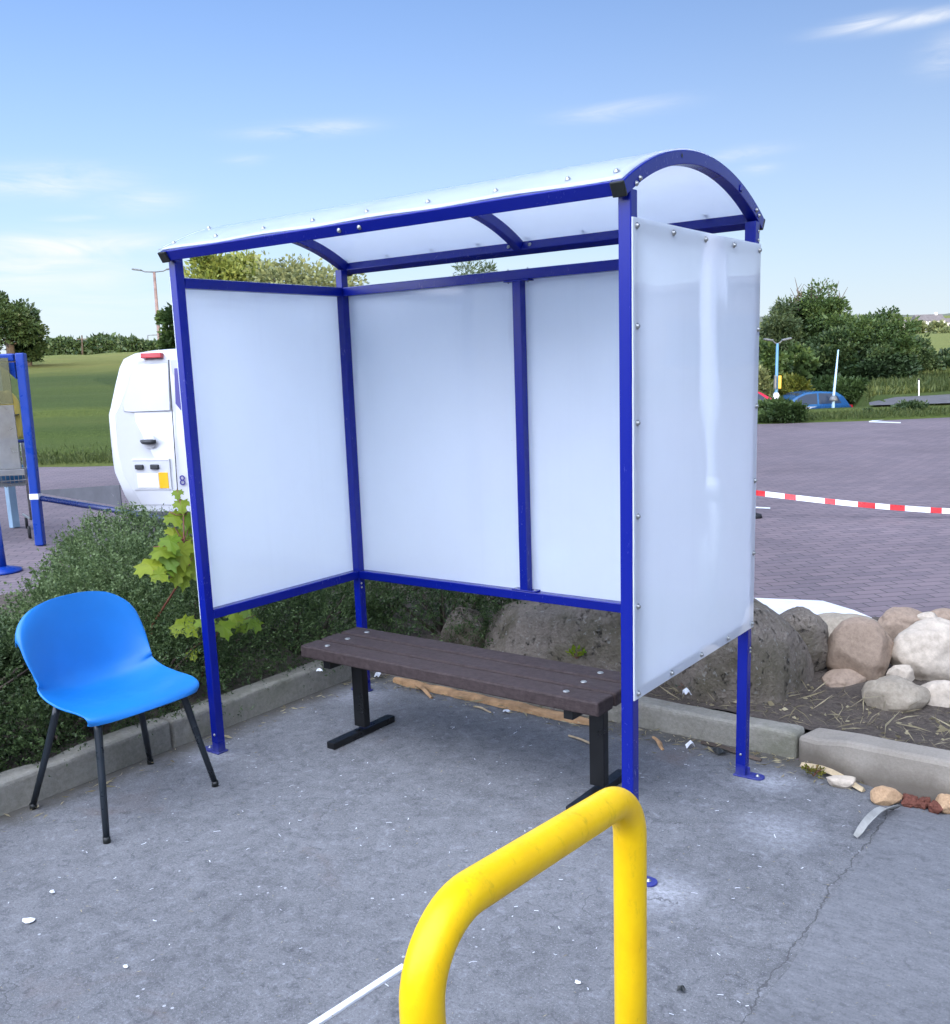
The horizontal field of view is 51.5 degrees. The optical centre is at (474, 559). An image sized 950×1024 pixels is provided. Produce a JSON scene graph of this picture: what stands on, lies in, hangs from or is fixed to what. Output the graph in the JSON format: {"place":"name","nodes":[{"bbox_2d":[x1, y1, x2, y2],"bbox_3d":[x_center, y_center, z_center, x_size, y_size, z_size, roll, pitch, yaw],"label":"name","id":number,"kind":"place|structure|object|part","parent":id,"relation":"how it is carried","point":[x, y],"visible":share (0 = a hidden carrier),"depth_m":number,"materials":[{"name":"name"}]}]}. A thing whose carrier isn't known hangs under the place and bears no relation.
{"place":"outdoors","nodes":[
{"label":"outdoors","id":0,"kind":"place"},
{"bbox_2d":[0,672,901,1023],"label":"forecourt","id":1,"kind":"structure","parent":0,"point":[292,878],"depth_m":3.17,"materials":[{"name":"concrete"}]},
{"bbox_2d":[22,917,34,922],"bbox_3d":[-1.350,1.089,2.968,0.044,0.006,0.030,-1,11,7],"label":"paper scrap","id":2,"kind":"object","parent":1,"relation":"on","point":[28,920],"visible":1,"depth_m":2.97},
{"bbox_2d":[15,591,218,843],"bbox_3d":[-1.357,0.545,3.743,0.531,0.785,0.554,6,14,36],"label":"plastic chair","id":3,"kind":"object","parent":1,"relation":"on","point":[90,660],"visible":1,"depth_m":3.79,"materials":[{"name":"plastic"}]},
{"bbox_2d":[309,964,402,1023],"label":"trim strip","id":4,"kind":"object","parent":1,"relation":"on","point":[354,998],"depth_m":2.55,"materials":[{"name":"plastic"}]},
{"bbox_2d":[8,692,809,1014],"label":"fibre litter","id":5,"kind":"object","parent":1,"relation":"on","point":[496,848],"visible":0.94,"depth_m":3.28,"materials":[{"name":"paper"}]},
{"bbox_2d":[415,684,432,698],"bbox_3d":[-0.263,0.654,4.948,0.031,0.033,0.231,-8,12,-26],"label":"splinter","id":6,"kind":"object","parent":1,"relation":"on","point":[426,692],"visible":1,"depth_m":4.90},
{"bbox_2d":[157,148,764,886],"bbox_3d":[-0.069,-0.257,3.842,2.161,2.232,1.075,6,14,36],"label":"waiting shelter","id":7,"kind":"object","parent":1,"relation":"on","point":[577,434],"visible":0.99,"depth_m":4.08,"materials":[{"name":"blue paint"}]},
{"bbox_2d":[301,627,621,809],"bbox_3d":[-0.048,0.617,4.026,1.470,0.442,0.400,6,14,36],"label":"bench","id":8,"kind":"object","parent":1,"relation":"on","point":[572,691],"visible":0.94,"depth_m":3.86,"materials":[{"name":"brown wood"}]},
{"bbox_2d":[1,674,948,1020],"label":"litter","id":9,"kind":"object","parent":1,"relation":"on","point":[775,760],"visible":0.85,"depth_m":4.05,"materials":[{"name":"white plant"}]},
{"bbox_2d":[473,706,491,712],"bbox_3d":[0.038,0.709,4.662,0.021,0.013,0.122,-11,14,-39],"label":"splinter","id":10,"kind":"object","parent":1,"relation":"on","point":[482,708],"visible":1,"depth_m":4.66,"materials":[{"name":"wood"}]},
{"bbox_2d":[393,677,588,724],"bbox_3d":[0.058,0.677,4.771,1.201,0.030,0.076,6,14,37],"label":"timber plank","id":11,"kind":"object","parent":1,"relation":"on","point":[522,707],"visible":0.89,"depth_m":4.72,"materials":[{"name":"wood"}]},
{"bbox_2d":[399,786,646,1023],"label":"hoop barrier","id":12,"kind":"object","parent":1,"relation":"on","point":[459,902],"visible":1,"depth_m":1.60,"materials":[{"name":"metal"}]},
{"bbox_2d":[568,735,588,743],"bbox_3d":[0.482,0.784,4.200,0.021,0.013,0.241,-10,13,-34],"label":"splinter","id":13,"kind":"object","parent":1,"relation":"on","point":[581,739],"visible":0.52,"depth_m":4.24,"materials":[{"name":"wood"}]},
{"bbox_2d":[652,736,663,749],"bbox_3d":[0.780,0.778,4.173,0.026,0.015,0.142,-3,11,-5],"label":"splinter","id":14,"kind":"object","parent":1,"relation":"on","point":[659,742],"visible":1,"depth_m":4.16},
{"bbox_2d":[677,985,685,990],"bbox_3d":[0.531,1.103,2.532,0.024,0.015,0.020,6,14,36],"label":"tar crumb","id":15,"kind":"object","parent":1,"relation":"on","point":[681,987],"visible":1,"depth_m":2.53,"materials":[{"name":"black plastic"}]},
{"bbox_2d":[685,740,694,747],"bbox_3d":[0.897,0.772,4.108,0.038,0.037,0.026,6,14,36],"label":"paper scrap","id":16,"kind":"object","parent":1,"relation":"on","point":[689,743],"visible":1,"depth_m":4.11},
{"bbox_2d":[712,747,727,754],"bbox_3d":[1.002,0.786,4.049,0.067,0.024,0.049,6,14,36],"label":"tar crumb","id":17,"kind":"object","parent":1,"relation":"on","point":[718,750],"visible":1,"depth_m":4.04,"materials":[{"name":"asphalt"}]},
{"bbox_2d":[701,741,761,760],"bbox_3d":[1.058,0.788,4.064,0.032,0.018,0.285,-12,15,-40],"label":"stick","id":18,"kind":"object","parent":1,"relation":"on","point":[731,750],"visible":0.8,"depth_m":4.07,"materials":[{"name":"wood"}]},
{"bbox_2d":[801,763,825,778],"bbox_3d":[1.299,0.810,3.776,0.094,0.052,0.094,1,11,13],"label":"weed","id":19,"kind":"object","parent":1,"relation":"on","point":[816,769],"visible":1,"depth_m":3.77,"materials":[{"name":"green plant"}]},
{"bbox_2d":[800,762,865,791],"bbox_3d":[1.372,0.824,3.774,0.042,0.037,0.292,-8,13,-28],"label":"bark peel","id":20,"kind":"object","parent":1,"relation":"on","point":[830,771],"visible":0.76,"depth_m":3.77,"materials":[{"name":"wood"}]},
{"bbox_2d":[826,775,855,788],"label":"stone","id":21,"kind":"object","parent":1,"relation":"on","point":[843,781],"visible":1,"depth_m":3.68,"materials":[{"name":"stone"}]},
{"bbox_2d":[853,805,901,837],"bbox_3d":[1.381,0.888,3.398,0.310,0.050,0.047,-12,15,-41],"label":"paint flake","id":22,"kind":"object","parent":1,"relation":"on","point":[869,817],"visible":1,"depth_m":3.36,"materials":[{"name":"paint"}]},
{"bbox_2d":[870,785,902,805],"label":"stone","id":23,"kind":"object","parent":1,"relation":"on","point":[882,795],"visible":1,"depth_m":3.53,"materials":[{"name":"beige stone"}]},
{"bbox_2d":[935,793,949,813],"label":"stone","id":24,"kind":"object","parent":1,"relation":"on","point":[942,800],"visible":0.81,"depth_m":3.45,"materials":[{"name":"beige stone"}]},
{"bbox_2d":[0,417,949,759],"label":"car park","id":25,"kind":"structure","parent":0,"point":[870,561],"depth_m":10.32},
{"bbox_2d":[0,368,19,527],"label":"sign post","id":26,"kind":"object","parent":25,"relation":"on","point":[12,506],"visible":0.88,"depth_m":11.02,"materials":[{"name":"blue paint"}]},
{"bbox_2d":[0,525,22,574],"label":"bollard","id":27,"kind":"object","parent":25,"relation":"on","point":[5,569],"visible":1,"depth_m":8.46,"materials":[{"name":"blue paint"}]},
{"bbox_2d":[0,390,31,537],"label":"shopping trolley","id":28,"kind":"object","parent":25,"relation":"on","point":[7,397],"visible":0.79,"depth_m":10.30,"materials":[{"name":"grey metal"}]},
{"bbox_2d":[0,465,27,482],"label":"carrier bag","id":29,"kind":"object","parent":28,"relation":"in","point":[12,477],"visible":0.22,"depth_m":10.28,"materials":[{"name":"plastic"}]},
{"bbox_2d":[0,353,177,545],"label":"trolley bay","id":30,"kind":"object","parent":25,"relation":"on","point":[16,366],"visible":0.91,"depth_m":9.59,"materials":[{"name":"blue paint"}]},
{"bbox_2d":[109,349,190,526],"bbox_3d":[-2.102,-1.423,11.106,2.100,1.875,4.350,1,11,14],"label":"parked van","id":31,"kind":"object","parent":25,"relation":"on","point":[147,439],"visible":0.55,"depth_m":9.18,"materials":[{"name":"white paint"}]},
{"bbox_3d":[-3.088,-1.172,9.190,0.601,1.345,0.138,1,11,14],"label":"door","id":32,"kind":"part","parent":31,"relation":"part of","materials":[{"name":"white paint"}]},
{"bbox_3d":[-2.318,-1.168,9.029,0.958,1.345,0.083,1,11,14],"label":"door","id":33,"kind":"part","parent":31,"relation":"part of","materials":[{"name":"white paint"}]},
{"bbox_2d":[0,660,804,815],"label":"kerb","id":34,"kind":"structure","parent":25,"relation":"on","point":[124,747],"depth_m":4.21,"materials":[{"name":"concrete"}]},
{"bbox_2d":[0,577,949,770],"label":"planting bed","id":35,"kind":"object","parent":25,"relation":"on","point":[833,704],"visible":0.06,"depth_m":4.28,"materials":[{"name":"soil"}]},
{"bbox_2d":[0,605,89,771],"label":"juniper","id":36,"kind":"object","parent":35,"relation":"on","point":[7,639],"visible":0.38,"depth_m":4.05,"materials":[{"name":"green plant"}]},
{"bbox_2d":[0,676,188,776],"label":"juniper","id":37,"kind":"object","parent":35,"relation":"on","point":[56,741],"visible":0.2,"depth_m":4.00,"materials":[{"name":"green plant"}]},
{"bbox_2d":[0,501,225,700],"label":"juniper","id":38,"kind":"object","parent":35,"relation":"on","point":[79,569],"visible":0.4,"depth_m":5.20,"materials":[{"name":"green plant"}]},
{"bbox_2d":[133,489,196,646],"bbox_3d":[-1.499,0.193,4.540,0.482,1.024,0.360,3,12,24],"label":"sycamore sapling","id":39,"kind":"object","parent":35,"relation":"on","point":[172,554],"visible":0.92,"depth_m":4.43,"materials":[{"name":"green plant"}]},
{"bbox_2d":[21,542,401,742],"bbox_3d":[-1.353,0.301,5.070,1.370,0.807,2.247,6,14,36],"label":"cotoneaster","id":40,"kind":"object","parent":35,"relation":"on","point":[225,656],"visible":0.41,"depth_m":4.91,"materials":[{"name":"green plant"}]},
{"bbox_2d":[169,609,263,688],"bbox_3d":[-1.248,0.448,4.739,0.260,0.430,0.468,6,14,36],"label":"sycamore sapling","id":41,"kind":"object","parent":35,"relation":"on","point":[223,628],"visible":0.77,"depth_m":4.67,"materials":[{"name":"green plant"}]},
{"bbox_2d":[122,505,333,649],"bbox_3d":[-1.613,0.019,6.085,1.947,0.854,1.433,30,34,70],"label":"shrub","id":42,"kind":"object","parent":35,"relation":"on","point":[196,582],"visible":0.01,"depth_m":5.73,"materials":[{"name":"green plant"}]},
{"bbox_2d":[303,579,540,648],"bbox_3d":[-0.171,0.159,5.648,2.100,0.788,1.211,6,14,36],"label":"cotoneaster","id":43,"kind":"object","parent":35,"relation":"on","point":[455,600],"visible":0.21,"depth_m":5.42,"materials":[{"name":"green plant"}]},
{"bbox_2d":[440,607,486,647],"bbox_3d":[-0.022,0.436,5.417,0.276,0.385,0.314,-11,14,-40],"label":"boulder","id":44,"kind":"object","parent":35,"relation":"on","point":[460,639],"visible":0.35,"depth_m":5.29,"materials":[{"name":"stone"}]},
{"bbox_2d":[483,600,620,671],"bbox_3d":[0.597,0.520,5.170,1.262,0.726,0.797,6,14,36],"label":"boulder","id":45,"kind":"object","parent":35,"relation":"on","point":[554,632],"visible":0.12,"depth_m":4.86,"materials":[{"name":"stone"}]},
{"bbox_2d":[566,644,586,658],"bbox_3d":[0.488,0.444,4.752,0.111,0.083,0.073,-1,11,5],"label":"weed","id":46,"kind":"object","parent":45,"relation":"on","point":[580,653],"visible":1,"depth_m":4.75,"materials":[{"name":"green plant"}]},
{"bbox_2d":[682,688,691,694],"bbox_3d":[0.944,0.588,4.381,0.039,0.035,0.032,6,14,36],"label":"paper scrap","id":47,"kind":"object","parent":35,"relation":"on","point":[685,690],"visible":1,"depth_m":4.37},
{"bbox_2d":[666,598,813,719],"bbox_3d":[1.213,0.578,4.679,0.704,0.829,0.706,6,14,36],"label":"boulder","id":48,"kind":"object","parent":35,"relation":"on","point":[781,663],"visible":0.2,"depth_m":4.35,"materials":[{"name":"stone"}]},
{"bbox_2d":[779,606,828,671],"bbox_3d":[1.555,0.410,4.716,0.279,0.367,0.224,6,14,36],"label":"rock","id":49,"kind":"object","parent":35,"relation":"on","point":[809,626],"visible":0.53,"depth_m":4.62,"materials":[{"name":"stone"}]},
{"bbox_2d":[821,669,866,686],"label":"rock","id":50,"kind":"object","parent":35,"relation":"on","point":[837,677],"visible":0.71,"depth_m":4.53,"materials":[{"name":"stone"}]},
{"bbox_2d":[818,612,877,637],"bbox_3d":[1.984,0.407,5.336,0.374,0.218,0.308,6,14,36],"label":"rock","id":51,"kind":"object","parent":35,"relation":"on","point":[832,620],"visible":0.15,"depth_m":5.28,"materials":[{"name":"stone"}]},
{"bbox_2d":[826,617,893,680],"bbox_3d":[1.805,0.451,4.644,0.299,0.364,0.231,6,14,36],"label":"rock","id":52,"kind":"object","parent":35,"relation":"on","point":[862,646],"visible":0.83,"depth_m":4.55,"materials":[{"name":"stone"}]},
{"bbox_2d":[861,675,930,712],"bbox_3d":[1.806,0.596,4.241,0.277,0.178,0.196,6,14,36],"label":"rock","id":53,"kind":"object","parent":35,"relation":"on","point":[901,694],"visible":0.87,"depth_m":4.17,"materials":[{"name":"stone"}]},
{"bbox_2d":[878,607,922,640],"bbox_3d":[2.236,0.354,5.144,0.252,0.210,0.237,6,14,36],"label":"rock","id":54,"kind":"object","parent":35,"relation":"on","point":[893,622],"visible":0.45,"depth_m":5.08,"materials":[{"name":"stone"}]},
{"bbox_2d":[917,611,937,619],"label":"rock","id":55,"kind":"object","parent":54,"relation":"on","point":[924,615],"visible":0.48,"depth_m":5.04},
{"bbox_2d":[886,664,914,680],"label":"rock","id":56,"kind":"object","parent":35,"relation":"on","point":[905,671],"visible":0.66,"depth_m":4.45,"materials":[{"name":"stone"}]},
{"bbox_2d":[890,617,949,680],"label":"rock","id":57,"kind":"object","parent":35,"relation":"on","point":[921,648],"visible":0.71,"depth_m":4.50,"materials":[{"name":"stone"}]},
{"bbox_2d":[921,680,949,707],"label":"rock","id":58,"kind":"object","parent":35,"relation":"on","point":[939,690],"visible":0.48,"depth_m":4.20,"materials":[{"name":"stone"}]},
{"bbox_2d":[930,608,949,619],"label":"rock","id":59,"kind":"object","parent":35,"relation":"on","point":[943,613],"visible":0.3,"depth_m":5.12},
{"bbox_2d":[755,513,761,518],"bbox_3d":[2.808,-0.592,9.991,0.220,0.335,0.217,6,14,36],"label":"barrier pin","id":60,"kind":"object","parent":25,"relation":"on","point":[758,515],"visible":0.12,"depth_m":9.94,"materials":[{"name":"metal"}]},
{"bbox_2d":[756,490,949,513],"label":"barrier tape","id":61,"kind":"object","parent":60,"relation":"attached to","point":[856,503],"visible":0.98,"depth_m":9.74,"materials":[{"name":"plastic"}]},
{"bbox_2d":[755,598,871,617],"bbox_3d":[0.007,0.207,7.200,5.460,0.140,1.034,6,14,36],"label":"edging","id":62,"kind":"object","parent":25,"relation":"on","point":[780,606],"visible":0.1,"depth_m":6.06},
{"bbox_2d":[756,420,900,508],"bbox_3d":[6.612,-2.046,17.620,0.778,0.001,16.053,4,13,28],"label":"road marking","id":63,"kind":"object","parent":25,"relation":"on","point":[869,421],"visible":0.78,"depth_m":22.84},
{"bbox_2d":[799,728,949,801],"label":"kerb","id":64,"kind":"structure","parent":25,"relation":"on","point":[919,771],"depth_m":3.67,"materials":[{"name":"concrete"}]},
{"bbox_2d":[0,315,949,466],"bbox_3d":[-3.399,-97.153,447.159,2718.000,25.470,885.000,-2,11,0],"label":"terrain","id":65,"kind":"structure","parent":0,"point":[71,397],"depth_m":32.19,"materials":[{"name":"plant"}]},
{"bbox_2d":[0,290,49,362],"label":"tree","id":66,"kind":"object","parent":65,"relation":"on","point":[20,321],"visible":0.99,"depth_m":57.40,"materials":[{"name":"green plant"}]},
{"bbox_2d":[4,337,51,365],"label":"tree","id":67,"kind":"object","parent":65,"relation":"on","point":[35,352],"visible":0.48,"depth_m":60.17,"materials":[{"name":"green plant"}]},
{"bbox_2d":[77,335,86,354],"bbox_3d":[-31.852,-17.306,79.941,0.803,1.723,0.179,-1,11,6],"label":"telegraph pole","id":68,"kind":"object","parent":65,"relation":"on","point":[82,339],"visible":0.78,"depth_m":79.87,"materials":[{"name":"brown wood"}]},
{"bbox_2d":[44,333,157,355],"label":"hedge","id":69,"kind":"object","parent":65,"relation":"on","point":[62,345],"visible":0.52,"depth_m":80.14,"materials":[{"name":"green plant"}]},
{"bbox_2d":[93,332,119,351],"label":"tree","id":70,"kind":"object","parent":65,"relation":"on","point":[106,335],"visible":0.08,"depth_m":81.75,"materials":[{"name":"green plant"}]},
{"bbox_2d":[132,268,168,349],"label":"lamp post","id":71,"kind":"object","parent":65,"relation":"on","point":[155,292],"visible":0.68,"depth_m":48.20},
{"bbox_2d":[154,301,175,349],"bbox_3d":[-8.612,-6.054,29.236,1.648,3.506,1.700,6,14,36],"label":"tree","id":72,"kind":"object","parent":65,"relation":"on","point":[166,339],"visible":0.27,"depth_m":28.72,"materials":[{"name":"green plant"}]},
{"bbox_2d":[172,249,275,319],"bbox_3d":[-6.544,-6.000,26.331,3.013,4.812,3.077,-2,11,0],"label":"tree","id":73,"kind":"object","parent":65,"relation":"on","point":[231,266],"visible":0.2,"depth_m":25.52,"materials":[{"name":"green plant"}]},
{"bbox_2d":[242,250,368,286],"bbox_3d":[-4.586,-5.665,25.501,4.097,4.453,3.848,6,14,36],"label":"tree","id":74,"kind":"object","parent":65,"relation":"on","point":[293,273],"visible":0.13,"depth_m":24.57,"materials":[{"name":"green plant"}]},
{"bbox_2d":[452,260,496,275],"bbox_3d":[-0.211,-7.694,33.117,2.441,5.352,2.515,6,14,36],"label":"pine tree","id":75,"kind":"object","parent":65,"relation":"on","point":[483,269],"visible":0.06,"depth_m":32.88,"materials":[{"name":"green plant"}]},
{"bbox_2d":[758,364,774,397],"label":"bush","id":76,"kind":"object","parent":65,"relation":"on","point":[765,387],"visible":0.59,"depth_m":40.15,"materials":[{"name":"green plant"}]},
{"bbox_2d":[759,337,793,379],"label":"tree","id":77,"kind":"object","parent":65,"relation":"on","point":[767,355],"visible":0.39,"depth_m":42.66,"materials":[{"name":"green plant"}]},
{"bbox_2d":[759,295,803,352],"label":"conifer","id":78,"kind":"object","parent":65,"relation":"on","point":[778,327],"visible":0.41,"depth_m":47.17,"materials":[{"name":"green plant"}]},
{"bbox_2d":[757,395,812,423],"bbox_3d":[7.424,-3.560,24.215,1.453,0.950,1.353,-5,11,-15],"label":"bush","id":79,"kind":"object","parent":65,"relation":"on","point":[780,409],"visible":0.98,"depth_m":23.87,"materials":[{"name":"green plant"}]},
{"bbox_2d":[769,372,815,397],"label":"bush","id":80,"kind":"object","parent":65,"relation":"on","point":[791,382],"visible":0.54,"depth_m":40.94,"materials":[{"name":"green plant"}]},
{"bbox_2d":[783,341,822,383],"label":"tree","id":81,"kind":"object","parent":65,"relation":"on","point":[806,364],"visible":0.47,"depth_m":44.17,"materials":[{"name":"green plant"}]},
{"bbox_2d":[774,278,851,345],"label":"tree","id":82,"kind":"object","parent":65,"relation":"on","point":[810,304],"visible":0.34,"depth_m":48.14,"materials":[{"name":"green plant"}]},
{"bbox_2d":[804,323,870,378],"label":"tree","id":83,"kind":"object","parent":65,"relation":"on","point":[831,343],"visible":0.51,"depth_m":45.35,"materials":[{"name":"green plant"}]},
{"bbox_2d":[807,371,869,403],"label":"bush","id":84,"kind":"object","parent":65,"relation":"on","point":[851,388],"visible":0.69,"depth_m":43.78,"materials":[{"name":"green plant"}]},
{"bbox_2d":[808,305,922,377],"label":"tree","id":85,"kind":"object","parent":65,"relation":"on","point":[885,327],"visible":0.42,"depth_m":45.41,"materials":[{"name":"green plant"}]},
{"bbox_2d":[827,335,924,380],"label":"tree","id":86,"kind":"object","parent":65,"relation":"on","point":[877,362],"visible":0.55,"depth_m":44.51,"materials":[{"name":"green plant"}]},
{"bbox_2d":[890,398,933,409],"bbox_3d":[11.445,-3.862,25.829,1.071,0.722,0.923,-5,11,-14],"label":"bush","id":87,"kind":"object","parent":65,"relation":"on","point":[913,404],"visible":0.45,"depth_m":25.63,"materials":[{"name":"green plant"}]},
{"bbox_2d":[914,317,928,332],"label":"tree","id":88,"kind":"object","parent":65,"relation":"on","point":[924,327],"visible":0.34,"depth_m":331.17,"materials":[{"name":"green plant"}]},
{"bbox_2d":[910,333,946,371],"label":"tree","id":89,"kind":"object","parent":65,"relation":"on","point":[928,354],"visible":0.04,"depth_m":49.51,"materials":[{"name":"green plant"}]},
{"bbox_2d":[911,312,946,331],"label":"house","id":90,"kind":"structure","parent":65,"relation":"on","point":[928,318],"depth_m":339.88,"materials":[{"name":"stone"}]},
{"bbox_2d":[926,319,948,331],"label":"tree","id":91,"kind":"object","parent":65,"relation":"on","point":[933,325],"visible":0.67,"depth_m":335.65,"materials":[{"name":"green plant"}]},
{"bbox_2d":[929,326,949,333],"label":"tree","id":92,"kind":"object","parent":65,"relation":"on","point":[942,330],"visible":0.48,"depth_m":321.35,"materials":[{"name":"green plant"}]},
{"bbox_2d":[935,348,949,368],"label":"tree","id":93,"kind":"object","parent":65,"relation":"on","point":[945,355],"visible":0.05,"depth_m":52.40,"materials":[{"name":"green plant"}]},
{"bbox_2d":[0,0,949,353],"label":"sky","id":94,"kind":"structure","parent":0,"point":[130,129],"materials":[{"name":"blue"}]},
{"bbox_2d":[650,677,949,747],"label":"dry grass","id":95,"kind":"structure","parent":0,"point":[941,729],"depth_m":4.12,"materials":[{"name":"brown plant"}]},
{"bbox_2d":[747,801,949,1023],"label":"footpath","id":96,"kind":"structure","parent":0,"point":[900,974],"depth_m":2.70,"materials":[{"name":"concrete"}]},
{"bbox_2d":[901,793,917,807],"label":"rubble","id":97,"kind":"object","parent":96,"relation":"on","point":[909,800],"visible":1,"depth_m":3.51,"materials":[{"name":"red brick"}]},
{"bbox_2d":[914,796,930,809],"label":"rubble","id":98,"kind":"object","parent":96,"relation":"on","point":[922,802],"visible":0.96,"depth_m":3.49,"materials":[{"name":"red brick"}]},
{"bbox_2d":[927,800,942,813],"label":"rubble","id":99,"kind":"object","parent":96,"relation":"on","point":[934,806],"visible":0.97,"depth_m":3.45,"materials":[{"name":"red brick"}]},
{"bbox_2d":[760,313,949,321],"bbox_3d":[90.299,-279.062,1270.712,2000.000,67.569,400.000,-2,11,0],"label":"hills","id":100,"kind":"structure","parent":0,"point":[761,317],"depth_m":1216.37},
{"bbox_2d":[864,365,949,401],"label":"grass","id":101,"kind":"structure","parent":0,"point":[933,380],"depth_m":39.66,"materials":[{"name":"plant"}]},
{"bbox_2d":[869,394,949,404],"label":"road","id":102,"kind":"structure","parent":0,"point":[935,399],"depth_m":31.93,"materials":[{"name":"asphalt"}]},
{"label":"road","id":103,"kind":"structure","parent":0,"visible":0},
{"bbox_2d":[758,392,771,399],"bbox_3d":[9.807,-5.539,35.868,4.100,1.485,1.980,-3,11,-6],"label":"parked car","id":104,"kind":"object","parent":103,"relation":"on","point":[761,396],"depth_m":35.10,"materials":[{"name":"red paint"}]},
{"bbox_2d":[763,337,791,398],"bbox_3d":[10.435,-5.689,34.082,0.960,3.864,0.380,0,11,9],"label":"lamp post","id":105,"kind":"object","parent":103,"relation":"on","point":[777,382],"visible":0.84,"depth_m":33.84,"materials":[{"name":"metal"}]},
{"bbox_2d":[783,391,852,408],"bbox_3d":[13.097,-6.106,40.164,4.100,1.485,1.980,-4,11,-9],"label":"parked car","id":106,"kind":"object","parent":103,"relation":"on","point":[815,399],"visible":0.16,"depth_m":39.48,"materials":[{"name":"blue paint"}]},
{"bbox_3d":[13.151,-6.398,39.368,1.160,0.420,0.156,-4,11,-9],"label":"window","id":107,"kind":"part","parent":106,"relation":"part of","materials":[{"name":"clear glass"}]},
{"bbox_3d":[14.251,-6.470,39.539,0.950,0.420,0.156,-4,11,-9],"label":"window","id":108,"kind":"part","parent":106,"relation":"part of","materials":[{"name":"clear glass"}]},
{"bbox_2d":[829,350,838,407],"bbox_3d":[13.142,-6.381,36.034,0.320,2.516,0.312,6,14,36],"label":"pole","id":109,"kind":"object","parent":103,"relation":"on","point":[833,398],"visible":0.86,"depth_m":36.01,"materials":[{"name":"metal"}]}
]}

